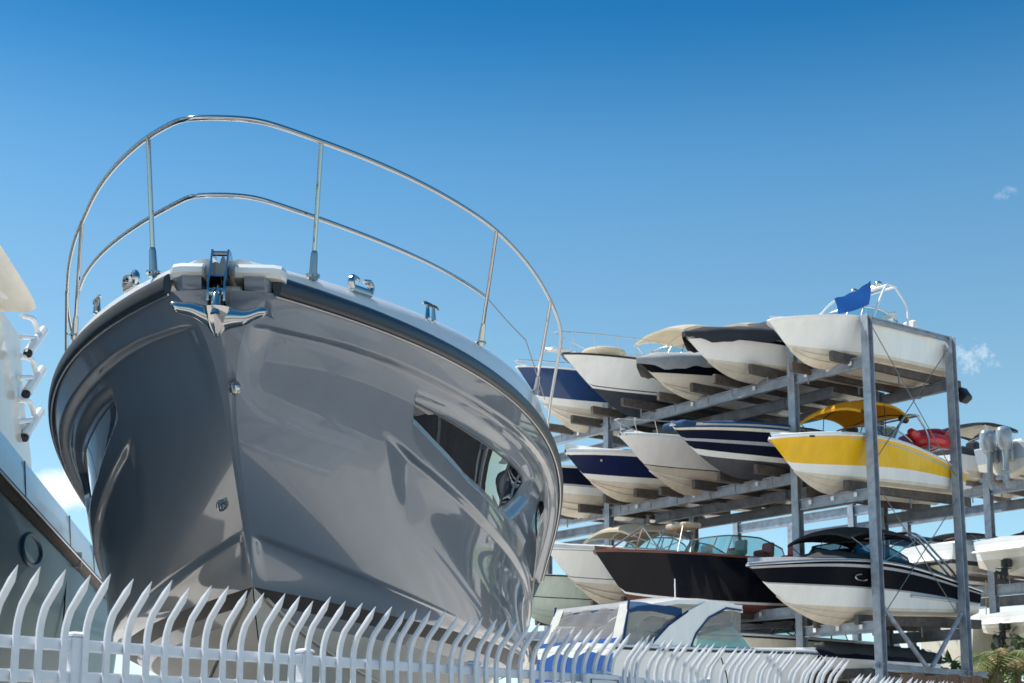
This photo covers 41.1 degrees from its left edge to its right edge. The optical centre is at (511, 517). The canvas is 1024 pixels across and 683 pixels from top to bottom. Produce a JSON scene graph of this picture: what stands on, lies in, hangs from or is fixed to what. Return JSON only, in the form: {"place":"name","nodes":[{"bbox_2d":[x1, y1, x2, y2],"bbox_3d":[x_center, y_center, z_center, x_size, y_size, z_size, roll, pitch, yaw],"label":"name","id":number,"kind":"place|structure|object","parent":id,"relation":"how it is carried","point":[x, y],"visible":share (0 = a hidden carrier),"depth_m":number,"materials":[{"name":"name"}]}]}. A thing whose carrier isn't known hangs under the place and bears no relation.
{"place":"outdoors","nodes":[
{"label":"outdoors","id":0,"kind":"place"},
{"bbox_2d":[0,0,1023,682],"label":"sky","id":1,"kind":"structure","parent":0,"point":[657,165],"materials":[{"name":"blue"}]},
{"bbox_2d":[901,673,981,682],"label":"wooden fence","id":2,"kind":"object","parent":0,"point":[949,678],"visible":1,"depth_m":31.38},
{"label":"ground","id":3,"kind":"structure","parent":0,"visible":0},
{"bbox_2d":[0,245,115,682],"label":"fishing boat","id":4,"kind":"object","parent":3,"relation":"on","point":[39,528],"visible":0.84,"depth_m":16.19,"materials":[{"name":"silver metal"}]},
{"bbox_2d":[48,115,562,682],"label":"motor yacht","id":5,"kind":"object","parent":3,"relation":"on","point":[270,433],"visible":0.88,"depth_m":9.89,"materials":[{"name":"grey plastic"}]},
{"bbox_2d":[83,401,116,497],"bbox_3d":[-3.542,-0.492,11.611,0.139,0.442,3.482,4,-10,-21],"label":"hull window","id":6,"kind":"structure","parent":5,"relation":"in","point":[96,445],"depth_m":11.28,"materials":[{"name":"grey glass"}]},
{"bbox_2d":[413,402,521,506],"bbox_3d":[-0.292,-0.461,11.803,0.139,0.442,3.482,-2,-10,14],"label":"hull window","id":7,"kind":"structure","parent":5,"relation":"in","point":[486,467],"depth_m":11.66,"materials":[{"name":"black glass"}]},
{"bbox_2d":[0,565,849,682],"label":"steel fence","id":8,"kind":"object","parent":3,"relation":"on","point":[74,648],"visible":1,"depth_m":6.70,"materials":[{"name":"white metal"}]},
{"bbox_2d":[535,579,818,682],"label":"hardtop cruiser","id":9,"kind":"object","parent":3,"relation":"on","point":[693,616],"visible":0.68,"depth_m":28.53,"materials":[{"name":"white plastic"}]},
{"bbox_2d":[527,313,988,682],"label":"rack","id":10,"kind":"object","parent":3,"relation":"on","point":[879,625],"visible":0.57,"depth_m":40.20,"materials":[{"name":"metal"}]},
{"bbox_2d":[523,640,557,682],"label":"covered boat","id":11,"kind":"object","parent":10,"relation":"on","point":[532,644],"visible":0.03,"depth_m":43.06,"materials":[{"name":"white"}]},
{"bbox_2d":[531,574,617,624],"bbox_3d":[2.729,2.740,45.772,9.222,1.730,2.945,4,-10,-39],"label":"runabout","id":12,"kind":"object","parent":10,"relation":"on","point":[557,591],"visible":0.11,"depth_m":43.88,"materials":[{"name":"white plastic"}]},
{"bbox_2d":[514,359,661,435],"bbox_3d":[3.986,-3.951,47.785,9.859,2.358,2.949,4,-10,-39],"label":"console boat","id":13,"kind":"object","parent":10,"relation":"on","point":[575,393],"visible":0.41,"depth_m":45.41,"materials":[{"name":"blue plastic"}]},
{"bbox_2d":[551,524,688,603],"bbox_3d":[4.943,1.630,44.257,10.130,2.698,2.867,4,-10,-39],"label":"console boat","id":14,"kind":"object","parent":10,"relation":"on","point":[583,568],"visible":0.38,"depth_m":41.91,"materials":[{"name":"white plastic"}]},
{"bbox_2d":[561,465,719,523],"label":"bowrider boat","id":15,"kind":"object","parent":10,"relation":"on","point":[579,487],"visible":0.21,"depth_m":45.11,"materials":[{"name":"plastic"}]},
{"bbox_2d":[544,324,767,422],"bbox_3d":[5.184,-4.838,45.519,10.716,3.343,3.059,4,-10,-39],"label":"cabin cruiser","id":16,"kind":"object","parent":10,"relation":"on","point":[611,376],"visible":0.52,"depth_m":43.42,"materials":[{"name":"white plastic"}]},
{"bbox_2d":[565,444,762,511],"bbox_3d":[5.064,-1.358,44.848,8.800,1.918,2.667,4,-10,-39],"label":"bowrider boat","id":17,"kind":"object","parent":10,"relation":"on","point":[619,474],"visible":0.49,"depth_m":42.75,"materials":[{"name":"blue plastic"}]},
{"bbox_2d":[593,522,792,621],"bbox_3d":[6.438,1.668,40.514,10.828,2.844,3.164,4,-10,-39],"label":"launch","id":18,"kind":"object","parent":10,"relation":"on","point":[728,576],"visible":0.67,"depth_m":38.24,"materials":[{"name":"black plastic"}]},
{"bbox_2d":[614,418,790,503],"bbox_3d":[6.870,-1.633,43.118,9.718,2.106,2.867,4,-10,-39],"label":"cabin cruiser","id":19,"kind":"object","parent":10,"relation":"on","point":[678,463],"visible":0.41,"depth_m":40.87,"materials":[{"name":"white plastic"}]},
{"bbox_2d":[636,323,827,416],"bbox_3d":[6.857,-4.899,43.644,8.120,2.723,2.732,4,-10,-39],"label":"covered boat","id":20,"kind":"object","parent":10,"relation":"on","point":[677,373],"visible":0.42,"depth_m":41.72,"materials":[{"name":"white plastic"}]},
{"bbox_2d":[662,419,821,485],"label":"bowrider boat","id":21,"kind":"object","parent":10,"relation":"on","point":[738,449],"visible":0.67,"depth_m":38.79,"materials":[{"name":"blue plastic"}]},
{"bbox_2d":[682,313,877,400],"bbox_3d":[7.980,-5.042,41.325,8.040,2.249,2.600,4,-10,-39],"label":"covered boat","id":22,"kind":"object","parent":10,"relation":"on","point":[733,352],"visible":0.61,"depth_m":39.52,"materials":[{"name":"grey plastic"}]},
{"bbox_2d":[693,626,900,680],"bbox_3d":[8.121,4.189,40.844,8.422,1.871,2.646,6,-11,-39],"label":"runabout","id":23,"kind":"object","parent":10,"relation":"on","point":[725,637],"visible":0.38,"depth_m":38.90,"materials":[{"name":"white plastic"}]},
{"bbox_2d":[766,280,945,387],"bbox_3d":[9.739,-5.531,39.461,7.133,2.850,2.560,4,-10,-39],"label":"bowrider boat","id":24,"kind":"object","parent":10,"relation":"on","point":[812,340],"visible":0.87,"depth_m":38.46,"materials":[{"name":"white plastic"}]},
{"bbox_2d":[745,527,986,625],"bbox_3d":[9.759,1.665,38.296,9.473,2.743,2.650,4,-10,-39],"label":"sport boat","id":25,"kind":"object","parent":10,"relation":"on","point":[828,582],"visible":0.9,"depth_m":36.91,"materials":[{"name":"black plastic"}]},
{"bbox_2d":[767,400,971,504],"bbox_3d":[10.031,-1.912,39.109,8.074,2.724,2.550,4,-10,-39],"label":"wakeboard boat","id":26,"kind":"object","parent":10,"relation":"on","point":[826,462],"visible":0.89,"depth_m":37.95,"materials":[{"name":"yellow plastic"}]},
{"bbox_2d":[898,428,950,451],"bbox_3d":[12.117,-2.304,40.446,1.840,0.732,2.356,-6,-3,33],"label":"inflatable tube","id":27,"kind":"object","parent":26,"relation":"on","point":[918,438],"visible":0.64,"depth_m":39.67,"materials":[{"name":"red plastic"}]},
{"bbox_2d":[812,641,941,679],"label":"covered boat","id":28,"kind":"object","parent":10,"relation":"on","point":[860,655],"visible":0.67,"depth_m":37.95,"materials":[{"name":"black fabric"}]},
{"bbox_2d":[733,472,1023,682],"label":"rack","id":29,"kind":"object","parent":3,"relation":"on","point":[995,592],"visible":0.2,"depth_m":60.49,"materials":[{"name":"metal"}]},
{"bbox_2d":[889,536,946,547],"bbox_3d":[18.932,2.208,61.843,9.550,2.496,2.667,6,-11,-39],"label":"cabin cruiser","id":30,"kind":"object","parent":29,"relation":"on","point":[902,543],"visible":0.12,"depth_m":61.85,"materials":[{"name":"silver plastic"}]},
{"bbox_2d":[901,533,1023,585],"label":"bowrider boat","id":31,"kind":"object","parent":29,"relation":"on","point":[945,551],"visible":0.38,"depth_m":57.17,"materials":[{"name":"white plastic"}]},
{"bbox_2d":[931,422,1021,498],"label":"console boat","id":32,"kind":"object","parent":29,"relation":"on","point":[970,432],"visible":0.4,"depth_m":58.03,"materials":[{"name":"white plastic"}]},
{"bbox_2d":[972,531,1023,581],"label":"cabin cruiser","id":33,"kind":"object","parent":29,"relation":"on","point":[1001,556],"visible":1,"depth_m":54.36,"materials":[{"name":"white plastic"}]},
{"bbox_2d":[974,426,1023,489],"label":"console boat","id":34,"kind":"object","parent":29,"relation":"on","point":[1003,457],"visible":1,"depth_m":54.58,"materials":[{"name":"white plastic"}]},
{"bbox_2d":[979,611,1023,644],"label":"runabout","id":35,"kind":"object","parent":29,"relation":"on","point":[1002,625],"visible":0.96,"depth_m":53.82,"materials":[{"name":"white plastic"}]},
{"bbox_2d":[852,674,952,682],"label":"steel fence","id":36,"kind":"object","parent":3,"relation":"on","point":[866,680],"visible":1,"depth_m":11.80,"materials":[{"name":"white metal"}]},
{"bbox_2d":[921,648,961,676],"bbox_3d":[13.890,6.754,44.490,2.882,5.075,2.880,0,-9,0],"label":"hedge bush","id":37,"kind":"object","parent":3,"relation":"on","point":[954,663],"visible":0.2,"depth_m":44.46,"materials":[{"name":"green plant"}]},
{"bbox_2d":[918,628,1023,673],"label":"building","id":38,"kind":"structure","parent":3,"relation":"on","point":[981,641],"depth_m":55.70,"materials":[{"name":"white"}]},
{"bbox_2d":[954,647,1023,682],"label":"palm tree","id":39,"kind":"object","parent":3,"relation":"on","point":[997,666],"visible":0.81,"depth_m":48.48,"materials":[{"name":"green plant"}]},
{"bbox_2d":[973,651,1023,682],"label":"palm tree","id":40,"kind":"object","parent":3,"relation":"on","point":[1021,662],"visible":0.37,"depth_m":49.51,"materials":[{"name":"green plant"}]},
{"bbox_2d":[975,668,1023,682],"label":"palm tree","id":41,"kind":"object","parent":3,"relation":"on","point":[993,677],"visible":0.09,"depth_m":49.09,"materials":[{"name":"green plant"}]},
{"bbox_2d":[990,627,1023,682],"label":"hedge bush","id":42,"kind":"object","parent":3,"relation":"on","point":[1014,643],"visible":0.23,"depth_m":53.72,"materials":[{"name":"green plant"}]}
]}

